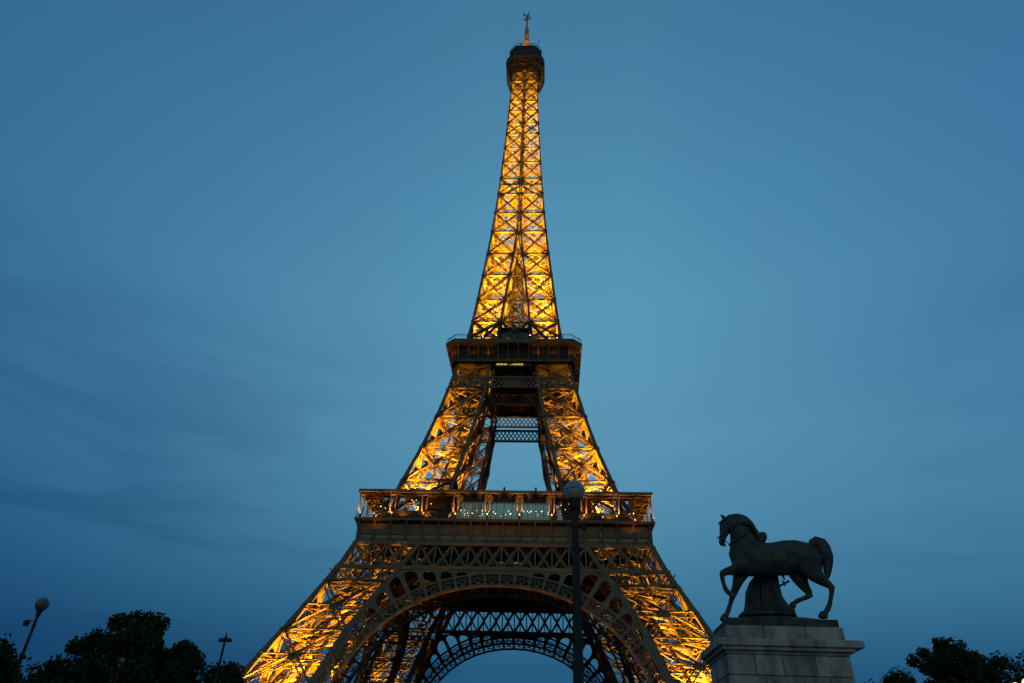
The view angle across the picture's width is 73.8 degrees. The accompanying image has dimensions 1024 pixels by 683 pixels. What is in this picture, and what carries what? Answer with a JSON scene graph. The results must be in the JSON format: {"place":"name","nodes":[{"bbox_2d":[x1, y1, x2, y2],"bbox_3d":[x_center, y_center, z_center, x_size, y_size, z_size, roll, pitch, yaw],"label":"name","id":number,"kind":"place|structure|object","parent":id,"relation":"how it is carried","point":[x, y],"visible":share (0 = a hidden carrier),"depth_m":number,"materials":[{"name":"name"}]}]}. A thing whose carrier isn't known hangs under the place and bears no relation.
{"place":"outdoors","nodes":[
{"label":"outdoors","id":0,"kind":"place"},
{"bbox_2d":[114,658,124,682],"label":"street lamp","id":1,"kind":"object","parent":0,"point":[121,661],"visible":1,"depth_m":40.33,"materials":[{"name":"metal"}]},
{"bbox_2d":[0,0,1023,682],"label":"sky","id":2,"kind":"structure","parent":0,"point":[244,244],"materials":[{"name":"blue"}]},
{"label":"ground","id":3,"kind":"structure","parent":0,"visible":0},
{"bbox_2d":[22,653,94,682],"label":"broadleaf tree","id":4,"kind":"object","parent":3,"relation":"on","point":[57,670],"visible":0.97,"depth_m":55.66,"materials":[{"name":"green plant"}]},
{"bbox_2d":[64,609,187,682],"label":"broadleaf tree","id":5,"kind":"object","parent":3,"relation":"on","point":[138,644],"visible":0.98,"depth_m":58.83,"materials":[{"name":"green plant"}]},
{"bbox_2d":[153,639,226,682],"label":"broadleaf tree","id":6,"kind":"object","parent":3,"relation":"on","point":[188,656],"visible":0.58,"depth_m":66.61,"materials":[{"name":"green plant"}]},
{"bbox_2d":[198,660,244,682],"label":"broadleaf tree","id":7,"kind":"object","parent":3,"relation":"on","point":[234,672],"visible":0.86,"depth_m":71.41,"materials":[{"name":"green plant"}]},
{"bbox_2d":[214,633,231,682],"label":"street lamp","id":8,"kind":"object","parent":3,"relation":"on","point":[224,640],"visible":1,"depth_m":34.26,"materials":[{"name":"metal"}]},
{"bbox_2d":[241,11,713,682],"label":"lattice tower","id":9,"kind":"structure","parent":3,"relation":"on","point":[449,545],"depth_m":176.85,"materials":[{"name":"metal"}]},
{"bbox_2d":[503,333,526,337],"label":"cabin window","id":10,"kind":"structure","parent":9,"relation":"in","point":[505,336],"depth_m":215.64,"materials":[{"name":"grey glass"}]},
{"bbox_2d":[879,666,917,682],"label":"broadleaf tree","id":11,"kind":"object","parent":3,"relation":"on","point":[893,676],"visible":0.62,"depth_m":64.61,"materials":[{"name":"green plant"}]},
{"bbox_2d":[892,636,1009,682],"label":"broadleaf tree","id":12,"kind":"object","parent":3,"relation":"on","point":[953,662],"visible":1,"depth_m":57.23,"materials":[{"name":"green plant"}]},
{"bbox_2d":[961,650,1023,682],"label":"broadleaf tree","id":13,"kind":"object","parent":3,"relation":"on","point":[996,660],"visible":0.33,"depth_m":61.24,"materials":[{"name":"green plant"}]},
{"bbox_2d":[989,649,1023,682],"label":"broadleaf tree","id":14,"kind":"object","parent":3,"relation":"on","point":[1020,676],"visible":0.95,"depth_m":54.46,"materials":[{"name":"green plant"}]},
{"bbox_3d":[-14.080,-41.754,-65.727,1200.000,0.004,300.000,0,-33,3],"label":"road","id":15,"kind":"structure","parent":0,"visible":0},
{"bbox_2d":[13,597,49,680],"bbox_3d":[-18.765,13.374,25.144,0.692,7.565,0.692,28,-41,-33],"label":"street lamp","id":16,"kind":"object","parent":15,"relation":"on","point":[42,604],"visible":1,"depth_m":26.80,"materials":[{"name":"metal"}]},
{"bbox_2d":[564,480,585,682],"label":"street lamp","id":17,"kind":"object","parent":15,"relation":"on","point":[574,491],"visible":1,"depth_m":14.51,"materials":[{"name":"metal"}]},
{"bbox_3d":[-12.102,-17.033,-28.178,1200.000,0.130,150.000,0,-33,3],"label":"pavement","id":18,"kind":"structure","parent":0,"visible":0},
{"bbox_2d":[0,633,32,682],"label":"broadleaf tree","id":19,"kind":"object","parent":18,"relation":"on","point":[9,671],"visible":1,"depth_m":22.46,"materials":[{"name":"green plant"}]},
{"bbox_2d":[700,625,864,682],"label":"pedestal","id":20,"kind":"object","parent":18,"relation":"on","point":[759,654],"visible":1,"depth_m":16.41,"materials":[{"name":"stone"}]},
{"bbox_2d":[713,514,838,634],"bbox_3d":[6.961,6.250,18.369,3.142,2.976,1.740,0,-33,3],"label":"horse statue","id":21,"kind":"object","parent":20,"relation":"on","point":[758,559],"visible":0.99,"depth_m":17.85,"materials":[{"name":"brown metal"}]}
]}

